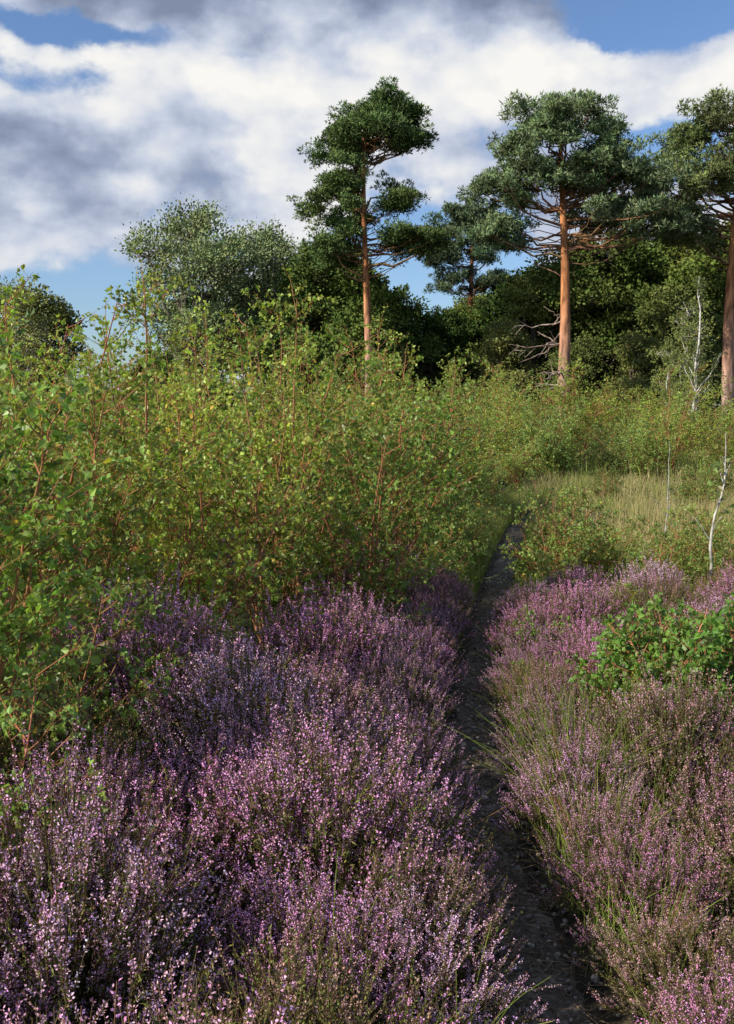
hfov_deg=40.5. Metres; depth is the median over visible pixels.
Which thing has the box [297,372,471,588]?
birch shrub
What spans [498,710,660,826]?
heather plant
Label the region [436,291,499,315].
broadleaf tree
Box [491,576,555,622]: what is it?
heather plant
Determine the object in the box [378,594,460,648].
heather plant
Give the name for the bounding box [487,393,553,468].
birch shrub
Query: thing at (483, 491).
birch shrub
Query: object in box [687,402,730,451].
birch shrub
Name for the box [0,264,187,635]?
birch shrub
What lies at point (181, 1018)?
heather plant
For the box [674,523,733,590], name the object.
birch shrub
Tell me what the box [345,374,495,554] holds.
birch shrub
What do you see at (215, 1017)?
heather plant
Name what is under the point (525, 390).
birch shrub
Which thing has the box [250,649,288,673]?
heather plant
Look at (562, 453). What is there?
birch shrub
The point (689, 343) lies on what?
silver birch
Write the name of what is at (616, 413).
birch shrub
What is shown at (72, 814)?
heather plant
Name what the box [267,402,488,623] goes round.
birch shrub
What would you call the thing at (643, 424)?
birch shrub
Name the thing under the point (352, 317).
broadleaf tree
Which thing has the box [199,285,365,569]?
birch shrub
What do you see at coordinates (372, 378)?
birch shrub
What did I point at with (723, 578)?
heather plant
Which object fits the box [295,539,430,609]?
heather plant
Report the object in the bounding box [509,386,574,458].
birch shrub
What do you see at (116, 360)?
birch shrub
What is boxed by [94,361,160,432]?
birch shrub
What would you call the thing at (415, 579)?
heather plant
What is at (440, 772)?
heather plant
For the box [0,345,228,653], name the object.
birch shrub
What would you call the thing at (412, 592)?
heather plant
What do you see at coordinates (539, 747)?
heather plant
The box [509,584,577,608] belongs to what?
heather plant
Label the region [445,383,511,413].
birch shrub
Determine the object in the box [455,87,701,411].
pine tree
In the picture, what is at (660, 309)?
broadleaf tree
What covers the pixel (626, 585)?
birch shrub
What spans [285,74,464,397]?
pine tree
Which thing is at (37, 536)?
birch shrub
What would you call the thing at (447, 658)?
heather plant
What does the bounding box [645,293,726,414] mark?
silver birch
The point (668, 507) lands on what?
birch sapling
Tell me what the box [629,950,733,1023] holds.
heather plant
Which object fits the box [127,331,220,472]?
birch shrub
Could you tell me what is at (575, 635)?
heather plant
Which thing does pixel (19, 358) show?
birch shrub
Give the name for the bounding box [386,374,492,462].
birch shrub
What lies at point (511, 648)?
heather plant
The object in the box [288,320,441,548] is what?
birch shrub
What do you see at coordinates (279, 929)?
heather plant
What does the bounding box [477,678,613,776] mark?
heather plant
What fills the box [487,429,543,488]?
birch shrub
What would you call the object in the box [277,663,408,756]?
heather plant
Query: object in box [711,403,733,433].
birch shrub
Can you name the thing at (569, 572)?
heather plant
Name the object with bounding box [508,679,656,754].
rush clump
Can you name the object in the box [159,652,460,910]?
heather plant
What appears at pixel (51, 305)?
broadleaf tree
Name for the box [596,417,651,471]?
birch shrub
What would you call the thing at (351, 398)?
birch shrub
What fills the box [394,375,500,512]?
birch shrub
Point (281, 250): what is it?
willow tree
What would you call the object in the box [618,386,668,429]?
birch shrub
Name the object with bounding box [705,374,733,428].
birch shrub
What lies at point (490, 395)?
birch shrub
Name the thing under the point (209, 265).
willow tree
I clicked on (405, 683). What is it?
heather plant
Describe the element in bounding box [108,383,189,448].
birch shrub
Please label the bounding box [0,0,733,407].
sky
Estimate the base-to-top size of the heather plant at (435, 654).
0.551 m
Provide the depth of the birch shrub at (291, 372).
17.95 m
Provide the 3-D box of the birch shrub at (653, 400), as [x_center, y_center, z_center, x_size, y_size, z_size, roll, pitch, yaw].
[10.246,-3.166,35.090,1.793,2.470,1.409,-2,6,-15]
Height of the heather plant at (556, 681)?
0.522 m
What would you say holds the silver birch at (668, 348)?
on the ground at (604, 1017)
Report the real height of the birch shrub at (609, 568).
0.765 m
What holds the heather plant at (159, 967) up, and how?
on the ground at (604, 1017)
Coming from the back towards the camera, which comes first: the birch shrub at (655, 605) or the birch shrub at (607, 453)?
the birch shrub at (607, 453)
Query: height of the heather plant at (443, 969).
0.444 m
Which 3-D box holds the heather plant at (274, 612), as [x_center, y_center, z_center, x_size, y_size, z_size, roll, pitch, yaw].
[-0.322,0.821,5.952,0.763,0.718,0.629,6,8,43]
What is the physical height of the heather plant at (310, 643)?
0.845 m
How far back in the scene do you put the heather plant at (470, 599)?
8.23 m
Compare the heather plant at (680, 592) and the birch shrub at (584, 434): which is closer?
the heather plant at (680, 592)
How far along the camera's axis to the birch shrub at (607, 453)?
22.83 m
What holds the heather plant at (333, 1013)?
on the ground at (604, 1017)
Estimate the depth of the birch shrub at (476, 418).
19.54 m
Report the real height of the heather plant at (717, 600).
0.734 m
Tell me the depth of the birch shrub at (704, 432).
33.79 m
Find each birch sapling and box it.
[647,442,679,538]
[676,432,733,606]
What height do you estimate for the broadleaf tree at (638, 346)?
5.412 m
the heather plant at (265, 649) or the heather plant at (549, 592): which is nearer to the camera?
the heather plant at (265, 649)
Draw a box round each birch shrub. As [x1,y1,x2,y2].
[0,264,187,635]
[0,288,96,619]
[0,298,113,503]
[0,308,127,597]
[0,309,88,684]
[0,329,124,776]
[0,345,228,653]
[0,573,187,780]
[0,635,112,904]
[1,369,52,433]
[6,312,214,551]
[20,340,162,496]
[45,354,109,438]
[56,245,254,615]
[66,535,222,653]
[84,254,268,586]
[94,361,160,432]
[102,357,341,647]
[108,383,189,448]
[125,369,162,416]
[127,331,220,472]
[133,562,275,654]
[147,365,208,427]
[160,312,271,514]
[160,317,395,648]
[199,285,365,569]
[221,268,384,603]
[242,333,371,470]
[250,339,391,539]
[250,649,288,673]
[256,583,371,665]
[264,341,467,547]
[265,322,341,445]
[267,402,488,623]
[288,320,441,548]
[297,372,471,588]
[325,306,428,514]
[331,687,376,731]
[332,381,370,424]
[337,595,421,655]
[338,353,434,461]
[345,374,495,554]
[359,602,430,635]
[361,379,479,565]
[377,346,510,522]
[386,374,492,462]
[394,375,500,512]
[394,503,487,589]
[406,463,513,569]
[423,433,501,512]
[424,357,509,465]
[435,364,494,473]
[436,365,491,426]
[440,401,488,445]
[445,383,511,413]
[446,505,497,558]
[454,381,521,443]
[463,374,528,465]
[470,469,515,507]
[471,355,522,456]
[478,391,543,473]
[484,381,552,447]
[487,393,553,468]
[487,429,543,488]
[491,486,601,586]
[500,395,587,481]
[508,651,566,695]
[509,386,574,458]
[511,604,577,653]
[513,468,632,579]
[515,545,590,590]
[516,366,587,462]
[522,411,592,478]
[526,353,625,466]
[527,578,586,622]
[555,387,590,448]
[564,627,678,731]
[573,518,646,591]
[577,381,628,442]
[577,410,595,448]
[578,397,612,440]
[584,421,652,479]
[586,462,624,500]
[590,590,712,694]
[592,390,655,446]
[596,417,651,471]
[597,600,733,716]
[598,580,641,614]
[603,390,696,467]
[609,403,682,451]
[613,384,640,428]
[614,408,672,435]
[615,413,678,478]
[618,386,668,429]
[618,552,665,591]
[619,662,701,738]
[622,505,704,574]
[624,527,709,590]
[631,358,717,474]
[633,387,672,434]
[638,389,709,435]
[651,392,711,460]
[659,493,733,566]
[659,598,733,691]
[664,461,723,509]
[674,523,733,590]
[683,639,733,741]
[684,414,723,449]
[686,385,733,468]
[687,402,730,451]
[688,450,733,494]
[688,591,733,691]
[698,420,733,466]
[701,400,733,442]
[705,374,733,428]
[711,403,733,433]
[711,407,732,433]
[726,511,733,561]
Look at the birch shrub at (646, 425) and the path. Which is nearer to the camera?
the path
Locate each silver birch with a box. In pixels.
[0,275,65,402]
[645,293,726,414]
[650,336,684,408]
[677,276,729,420]
[679,337,706,413]
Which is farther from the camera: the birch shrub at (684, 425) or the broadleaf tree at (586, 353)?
the broadleaf tree at (586, 353)
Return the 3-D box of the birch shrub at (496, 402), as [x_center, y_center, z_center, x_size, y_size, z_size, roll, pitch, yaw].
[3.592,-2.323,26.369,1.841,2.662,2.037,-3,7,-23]
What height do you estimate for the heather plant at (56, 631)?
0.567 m
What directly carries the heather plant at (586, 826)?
on the ground at (604, 1017)
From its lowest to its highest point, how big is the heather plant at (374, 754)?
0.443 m
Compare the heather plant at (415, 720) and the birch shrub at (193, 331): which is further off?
the birch shrub at (193, 331)
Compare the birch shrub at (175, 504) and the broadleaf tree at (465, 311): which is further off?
the broadleaf tree at (465, 311)
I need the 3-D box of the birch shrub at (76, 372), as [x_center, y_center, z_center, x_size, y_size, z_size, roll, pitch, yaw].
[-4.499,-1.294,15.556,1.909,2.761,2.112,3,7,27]
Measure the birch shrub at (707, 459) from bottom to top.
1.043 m
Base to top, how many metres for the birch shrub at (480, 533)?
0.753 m
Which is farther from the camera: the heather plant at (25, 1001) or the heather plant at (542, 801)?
the heather plant at (542, 801)
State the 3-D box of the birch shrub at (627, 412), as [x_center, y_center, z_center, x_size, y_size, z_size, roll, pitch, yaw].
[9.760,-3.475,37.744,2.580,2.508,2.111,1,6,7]
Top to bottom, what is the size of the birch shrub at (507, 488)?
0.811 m
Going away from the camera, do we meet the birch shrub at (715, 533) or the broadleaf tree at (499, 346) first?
the birch shrub at (715, 533)
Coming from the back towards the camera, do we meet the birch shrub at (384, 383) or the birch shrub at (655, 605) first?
the birch shrub at (384, 383)
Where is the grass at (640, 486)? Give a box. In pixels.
[0,436,733,1023]
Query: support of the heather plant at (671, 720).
on the ground at (604, 1017)
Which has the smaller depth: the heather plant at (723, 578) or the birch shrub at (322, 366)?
the heather plant at (723, 578)
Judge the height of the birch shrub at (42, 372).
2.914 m
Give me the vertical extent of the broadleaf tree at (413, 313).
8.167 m
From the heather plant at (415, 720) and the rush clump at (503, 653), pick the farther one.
the rush clump at (503, 653)
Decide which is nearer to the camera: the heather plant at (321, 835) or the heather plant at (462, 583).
the heather plant at (321, 835)
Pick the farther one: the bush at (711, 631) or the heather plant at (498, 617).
the heather plant at (498, 617)
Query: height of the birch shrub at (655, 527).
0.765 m
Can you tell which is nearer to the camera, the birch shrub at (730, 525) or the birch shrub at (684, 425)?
the birch shrub at (730, 525)
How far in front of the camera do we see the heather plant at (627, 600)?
7.23 m
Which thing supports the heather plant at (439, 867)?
on the ground at (604, 1017)
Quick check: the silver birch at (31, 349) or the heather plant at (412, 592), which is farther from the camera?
the silver birch at (31, 349)
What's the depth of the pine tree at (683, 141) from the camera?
40.52 m
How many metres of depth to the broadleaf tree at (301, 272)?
47.13 m
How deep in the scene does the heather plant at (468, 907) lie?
2.84 m
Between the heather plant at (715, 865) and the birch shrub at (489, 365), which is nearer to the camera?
the heather plant at (715, 865)
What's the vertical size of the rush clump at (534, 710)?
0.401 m
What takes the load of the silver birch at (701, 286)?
on the ground at (604, 1017)
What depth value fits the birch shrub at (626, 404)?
40.13 m
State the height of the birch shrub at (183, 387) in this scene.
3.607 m
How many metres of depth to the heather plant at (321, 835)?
3.09 m
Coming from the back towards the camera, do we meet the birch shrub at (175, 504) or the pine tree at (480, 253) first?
the pine tree at (480, 253)
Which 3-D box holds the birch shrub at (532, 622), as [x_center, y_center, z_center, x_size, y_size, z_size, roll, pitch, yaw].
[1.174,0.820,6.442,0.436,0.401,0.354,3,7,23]
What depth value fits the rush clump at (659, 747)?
4.30 m
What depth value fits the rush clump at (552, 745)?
4.09 m
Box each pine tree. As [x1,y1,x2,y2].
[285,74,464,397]
[415,195,517,311]
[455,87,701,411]
[622,83,733,419]
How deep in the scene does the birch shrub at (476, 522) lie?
10.41 m
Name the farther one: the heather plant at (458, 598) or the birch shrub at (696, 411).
the birch shrub at (696, 411)
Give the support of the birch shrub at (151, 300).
on the ground at (604, 1017)
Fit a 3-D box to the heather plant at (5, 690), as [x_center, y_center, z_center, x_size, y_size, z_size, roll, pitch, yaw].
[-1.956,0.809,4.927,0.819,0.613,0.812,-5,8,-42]
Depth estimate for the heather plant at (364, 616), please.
6.52 m
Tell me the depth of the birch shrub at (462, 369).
12.79 m
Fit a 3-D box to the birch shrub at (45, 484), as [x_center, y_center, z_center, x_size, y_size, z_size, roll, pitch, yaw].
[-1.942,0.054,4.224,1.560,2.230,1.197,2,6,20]
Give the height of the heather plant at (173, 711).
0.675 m
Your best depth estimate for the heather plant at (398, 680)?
5.15 m
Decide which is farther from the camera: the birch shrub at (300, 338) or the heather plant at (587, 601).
the birch shrub at (300, 338)
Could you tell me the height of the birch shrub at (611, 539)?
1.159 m
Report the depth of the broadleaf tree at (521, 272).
55.60 m
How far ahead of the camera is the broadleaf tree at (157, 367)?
49.20 m
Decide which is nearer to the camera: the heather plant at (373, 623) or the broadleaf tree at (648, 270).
the heather plant at (373, 623)
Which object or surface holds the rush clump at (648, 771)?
on the ground at (604, 1017)
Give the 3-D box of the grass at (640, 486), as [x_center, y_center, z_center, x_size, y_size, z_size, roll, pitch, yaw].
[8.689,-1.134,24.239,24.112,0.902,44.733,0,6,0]
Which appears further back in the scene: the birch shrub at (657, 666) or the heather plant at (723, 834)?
the birch shrub at (657, 666)
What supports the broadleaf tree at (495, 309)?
on the ground at (604, 1017)
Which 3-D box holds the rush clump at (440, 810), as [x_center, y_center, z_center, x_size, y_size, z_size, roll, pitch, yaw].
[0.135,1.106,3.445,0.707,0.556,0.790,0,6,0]
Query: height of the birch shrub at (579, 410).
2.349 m
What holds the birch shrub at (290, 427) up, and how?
on the ground at (604, 1017)
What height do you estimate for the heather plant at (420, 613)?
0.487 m
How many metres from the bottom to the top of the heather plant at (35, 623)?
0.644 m
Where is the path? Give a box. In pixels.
[443,499,593,1023]
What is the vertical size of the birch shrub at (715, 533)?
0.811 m
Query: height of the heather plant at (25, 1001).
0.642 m
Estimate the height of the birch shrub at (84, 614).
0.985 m
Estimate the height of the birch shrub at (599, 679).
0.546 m
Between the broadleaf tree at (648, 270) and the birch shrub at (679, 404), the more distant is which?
the broadleaf tree at (648, 270)
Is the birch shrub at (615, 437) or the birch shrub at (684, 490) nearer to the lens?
the birch shrub at (684, 490)
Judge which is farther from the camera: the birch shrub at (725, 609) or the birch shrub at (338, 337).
the birch shrub at (338, 337)
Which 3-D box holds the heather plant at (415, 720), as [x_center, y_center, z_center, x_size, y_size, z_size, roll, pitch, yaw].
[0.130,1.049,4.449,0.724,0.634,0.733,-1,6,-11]
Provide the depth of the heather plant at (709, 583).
8.43 m
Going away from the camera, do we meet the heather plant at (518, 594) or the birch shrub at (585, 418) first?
the heather plant at (518, 594)
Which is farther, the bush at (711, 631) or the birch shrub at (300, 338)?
the birch shrub at (300, 338)
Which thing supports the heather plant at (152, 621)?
on the ground at (604, 1017)
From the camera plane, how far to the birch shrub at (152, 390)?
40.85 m
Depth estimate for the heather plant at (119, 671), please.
4.53 m
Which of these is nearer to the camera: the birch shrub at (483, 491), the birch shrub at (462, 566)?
the birch shrub at (462, 566)
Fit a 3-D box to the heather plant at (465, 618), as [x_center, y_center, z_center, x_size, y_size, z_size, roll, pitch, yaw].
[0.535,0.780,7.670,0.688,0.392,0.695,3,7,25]
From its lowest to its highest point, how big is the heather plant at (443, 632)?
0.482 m
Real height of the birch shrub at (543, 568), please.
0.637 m
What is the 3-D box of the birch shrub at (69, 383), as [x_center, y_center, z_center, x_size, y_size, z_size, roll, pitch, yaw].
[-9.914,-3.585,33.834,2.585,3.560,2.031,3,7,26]
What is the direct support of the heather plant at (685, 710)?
on the ground at (604, 1017)
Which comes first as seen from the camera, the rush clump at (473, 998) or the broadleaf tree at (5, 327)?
the rush clump at (473, 998)
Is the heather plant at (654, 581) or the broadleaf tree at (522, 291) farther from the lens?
the broadleaf tree at (522, 291)
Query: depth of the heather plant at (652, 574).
7.85 m
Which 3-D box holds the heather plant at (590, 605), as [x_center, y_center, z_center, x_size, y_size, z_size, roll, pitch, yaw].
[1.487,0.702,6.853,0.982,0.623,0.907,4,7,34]
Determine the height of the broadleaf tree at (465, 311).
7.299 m
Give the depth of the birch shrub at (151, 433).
6.88 m
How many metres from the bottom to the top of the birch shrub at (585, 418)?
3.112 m
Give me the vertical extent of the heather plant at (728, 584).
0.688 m
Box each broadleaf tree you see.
[0,303,17,344]
[4,279,87,431]
[124,357,167,409]
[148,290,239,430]
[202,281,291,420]
[226,243,364,414]
[281,246,399,415]
[285,259,422,405]
[361,282,451,413]
[402,304,483,415]
[413,304,499,405]
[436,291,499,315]
[456,264,600,413]
[462,317,542,411]
[465,280,572,414]
[494,260,556,294]
[523,226,662,415]
[542,333,613,427]
[552,235,674,415]
[596,327,667,428]
[610,279,723,432]
[632,223,730,430]
[632,236,710,404]
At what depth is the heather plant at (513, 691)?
5.61 m
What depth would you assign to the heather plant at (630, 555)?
8.34 m
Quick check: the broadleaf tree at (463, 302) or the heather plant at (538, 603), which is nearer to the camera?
the heather plant at (538, 603)
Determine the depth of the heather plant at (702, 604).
6.92 m
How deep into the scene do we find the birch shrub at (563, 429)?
22.39 m
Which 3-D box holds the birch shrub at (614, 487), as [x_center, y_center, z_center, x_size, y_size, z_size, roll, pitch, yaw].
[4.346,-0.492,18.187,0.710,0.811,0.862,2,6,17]
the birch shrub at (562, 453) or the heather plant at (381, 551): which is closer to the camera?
the heather plant at (381, 551)
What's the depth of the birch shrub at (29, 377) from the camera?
19.77 m
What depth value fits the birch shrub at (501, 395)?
33.64 m
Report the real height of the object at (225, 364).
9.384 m
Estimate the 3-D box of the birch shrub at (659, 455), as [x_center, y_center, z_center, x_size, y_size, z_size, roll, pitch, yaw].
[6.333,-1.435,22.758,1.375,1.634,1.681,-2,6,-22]
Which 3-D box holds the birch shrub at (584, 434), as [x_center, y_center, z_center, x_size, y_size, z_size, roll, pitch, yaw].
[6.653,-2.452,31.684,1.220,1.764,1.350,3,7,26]
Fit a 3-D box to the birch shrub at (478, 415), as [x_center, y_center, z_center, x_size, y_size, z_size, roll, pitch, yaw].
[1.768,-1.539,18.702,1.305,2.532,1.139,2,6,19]
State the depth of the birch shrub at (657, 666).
4.68 m
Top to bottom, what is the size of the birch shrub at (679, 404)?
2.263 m
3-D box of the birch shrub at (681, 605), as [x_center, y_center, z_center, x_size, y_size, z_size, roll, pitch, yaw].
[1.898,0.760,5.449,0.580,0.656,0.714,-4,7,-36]
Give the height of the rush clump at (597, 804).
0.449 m
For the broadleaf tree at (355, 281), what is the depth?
54.35 m
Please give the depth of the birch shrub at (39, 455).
5.53 m
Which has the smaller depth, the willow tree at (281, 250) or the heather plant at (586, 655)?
the heather plant at (586, 655)
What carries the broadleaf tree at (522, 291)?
on the ground at (604, 1017)
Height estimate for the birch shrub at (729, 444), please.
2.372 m
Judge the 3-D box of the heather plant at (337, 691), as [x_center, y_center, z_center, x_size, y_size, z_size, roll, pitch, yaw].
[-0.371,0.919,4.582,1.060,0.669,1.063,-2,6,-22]
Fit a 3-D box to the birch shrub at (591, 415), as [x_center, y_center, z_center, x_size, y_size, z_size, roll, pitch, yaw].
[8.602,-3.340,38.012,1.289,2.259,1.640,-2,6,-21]
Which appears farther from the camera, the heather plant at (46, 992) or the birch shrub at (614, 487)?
the birch shrub at (614, 487)
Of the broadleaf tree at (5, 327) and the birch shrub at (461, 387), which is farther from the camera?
the broadleaf tree at (5, 327)
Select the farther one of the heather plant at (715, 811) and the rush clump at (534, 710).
the rush clump at (534, 710)
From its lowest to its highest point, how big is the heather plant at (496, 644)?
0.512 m
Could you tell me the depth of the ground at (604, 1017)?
3.75 m
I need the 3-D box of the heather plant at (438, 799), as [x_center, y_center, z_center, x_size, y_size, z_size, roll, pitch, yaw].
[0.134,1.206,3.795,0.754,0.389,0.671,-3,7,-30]
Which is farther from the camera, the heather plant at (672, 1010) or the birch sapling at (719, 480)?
the birch sapling at (719, 480)
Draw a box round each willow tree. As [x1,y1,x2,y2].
[114,192,278,394]
[209,214,332,409]
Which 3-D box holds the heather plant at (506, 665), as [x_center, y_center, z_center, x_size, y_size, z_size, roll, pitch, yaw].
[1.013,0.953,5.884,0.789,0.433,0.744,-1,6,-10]
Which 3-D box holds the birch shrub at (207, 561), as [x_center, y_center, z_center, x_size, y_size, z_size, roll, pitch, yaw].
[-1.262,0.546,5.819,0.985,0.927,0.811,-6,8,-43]
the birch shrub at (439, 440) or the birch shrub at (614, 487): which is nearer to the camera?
the birch shrub at (439, 440)
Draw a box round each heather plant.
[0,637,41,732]
[0,659,182,835]
[0,717,283,1023]
[0,778,207,998]
[0,809,271,1023]
[0,927,128,1023]
[0,974,94,1023]
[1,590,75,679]
[1,719,198,909]
[4,562,271,763]
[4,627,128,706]
[5,946,294,1023]
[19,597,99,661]
[20,733,344,971]
[41,571,241,732]
[55,968,298,1023]
[96,623,344,798]
[110,635,287,762]
[141,852,440,1023]
[144,629,309,737]
[153,693,502,1005]
[154,704,336,880]
[154,900,489,1023]
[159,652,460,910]
[179,636,386,759]
[227,580,391,692]
[274,580,364,646]
[275,570,456,701]
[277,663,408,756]
[293,723,425,798]
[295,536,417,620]
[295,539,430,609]
[297,522,436,599]
[300,589,400,651]
[302,819,512,998]
[310,773,488,862]
[311,873,560,1023]
[312,819,527,1023]
[331,794,515,941]
[334,630,463,743]
[338,691,486,834]
[341,676,476,798]
[349,638,455,731]
[375,573,451,624]
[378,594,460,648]
[380,614,461,699]
[383,619,471,689]
[383,986,523,1023]
[386,606,465,676]
[388,591,477,651]
[396,560,466,592]
[403,573,460,610]
[406,570,474,617]
[417,563,474,602]
[427,589,475,639]
[436,572,484,611]
[464,637,577,710]
[476,590,552,642]
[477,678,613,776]
[479,596,581,662]
[488,575,558,635]
[489,652,590,715]
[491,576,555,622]
[491,730,666,867]
[492,614,577,685]
[496,585,583,642]
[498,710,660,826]
[500,710,605,787]
[504,655,615,749]
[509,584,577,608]
[512,570,637,636]
[525,611,638,678]
[531,780,726,912]
[541,560,620,608]
[541,807,733,969]
[550,635,733,842]
[551,624,621,708]
[569,588,616,632]
[570,883,733,1023]
[581,580,679,626]
[597,666,733,803]
[600,552,711,603]
[612,567,707,615]
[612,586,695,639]
[618,568,698,611]
[627,793,733,935]
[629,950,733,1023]
[634,744,733,938]
[649,943,733,1023]
[661,577,733,692]
[681,560,733,606]
[685,592,729,622]
[691,558,733,611]
[691,779,733,903]
[693,579,733,619]
[700,559,733,605]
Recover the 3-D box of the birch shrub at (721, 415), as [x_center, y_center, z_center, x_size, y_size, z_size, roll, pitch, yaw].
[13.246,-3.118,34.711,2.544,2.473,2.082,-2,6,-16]
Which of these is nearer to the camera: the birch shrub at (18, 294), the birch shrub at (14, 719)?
the birch shrub at (14, 719)
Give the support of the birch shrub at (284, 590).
on the ground at (604, 1017)
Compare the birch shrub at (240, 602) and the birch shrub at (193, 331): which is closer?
the birch shrub at (240, 602)
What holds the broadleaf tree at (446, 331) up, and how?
on the ground at (604, 1017)
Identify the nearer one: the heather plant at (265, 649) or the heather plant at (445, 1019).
the heather plant at (445, 1019)
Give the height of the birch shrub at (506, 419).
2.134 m
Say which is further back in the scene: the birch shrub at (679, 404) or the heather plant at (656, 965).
the birch shrub at (679, 404)
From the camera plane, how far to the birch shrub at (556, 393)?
24.91 m
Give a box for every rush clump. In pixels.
[297,845,377,1009]
[328,750,511,883]
[411,925,552,1023]
[430,677,683,840]
[471,622,554,675]
[486,676,579,744]
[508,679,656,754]
[528,749,679,901]
[553,840,726,984]
[562,711,725,833]
[571,687,712,794]
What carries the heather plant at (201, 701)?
on the ground at (604, 1017)
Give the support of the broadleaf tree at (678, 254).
on the ground at (604, 1017)
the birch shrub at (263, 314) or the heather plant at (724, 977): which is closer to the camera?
the heather plant at (724, 977)
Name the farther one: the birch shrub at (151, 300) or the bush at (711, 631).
the birch shrub at (151, 300)
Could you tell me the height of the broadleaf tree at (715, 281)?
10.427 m
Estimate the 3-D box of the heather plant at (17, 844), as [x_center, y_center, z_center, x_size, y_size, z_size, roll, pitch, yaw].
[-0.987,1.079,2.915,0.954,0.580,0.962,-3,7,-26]
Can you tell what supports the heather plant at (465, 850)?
on the ground at (604, 1017)
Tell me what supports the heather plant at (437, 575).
on the ground at (604, 1017)
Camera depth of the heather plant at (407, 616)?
6.29 m
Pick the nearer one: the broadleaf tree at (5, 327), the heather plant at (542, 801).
the heather plant at (542, 801)
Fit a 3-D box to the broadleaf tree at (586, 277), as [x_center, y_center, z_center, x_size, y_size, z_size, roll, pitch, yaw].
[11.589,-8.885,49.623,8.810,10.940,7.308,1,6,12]
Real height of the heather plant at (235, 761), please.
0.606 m
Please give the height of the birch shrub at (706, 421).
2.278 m
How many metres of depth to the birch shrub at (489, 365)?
28.30 m
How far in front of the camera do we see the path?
3.94 m
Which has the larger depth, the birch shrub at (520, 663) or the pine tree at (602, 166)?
the pine tree at (602, 166)
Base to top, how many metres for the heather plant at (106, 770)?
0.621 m
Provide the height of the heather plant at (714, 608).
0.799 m
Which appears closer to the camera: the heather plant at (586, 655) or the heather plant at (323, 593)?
the heather plant at (586, 655)
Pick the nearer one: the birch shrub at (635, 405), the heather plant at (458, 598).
the heather plant at (458, 598)
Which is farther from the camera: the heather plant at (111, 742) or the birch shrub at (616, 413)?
the birch shrub at (616, 413)
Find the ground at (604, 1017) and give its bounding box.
[0,409,733,1023]
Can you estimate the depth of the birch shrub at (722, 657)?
4.78 m
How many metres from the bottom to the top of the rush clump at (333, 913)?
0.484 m
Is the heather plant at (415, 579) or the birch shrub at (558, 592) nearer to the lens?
the birch shrub at (558, 592)
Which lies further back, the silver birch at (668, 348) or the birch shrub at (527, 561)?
the silver birch at (668, 348)
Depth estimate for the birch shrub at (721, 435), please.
25.07 m
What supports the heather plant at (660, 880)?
on the ground at (604, 1017)
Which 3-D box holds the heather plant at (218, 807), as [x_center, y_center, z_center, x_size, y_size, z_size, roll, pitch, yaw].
[-0.633,1.073,3.222,1.054,0.650,1.142,4,7,31]
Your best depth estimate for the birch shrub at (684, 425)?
23.07 m
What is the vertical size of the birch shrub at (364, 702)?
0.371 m
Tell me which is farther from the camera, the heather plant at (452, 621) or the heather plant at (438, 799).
the heather plant at (452, 621)
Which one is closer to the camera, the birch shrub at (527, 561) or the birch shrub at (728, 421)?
the birch shrub at (527, 561)

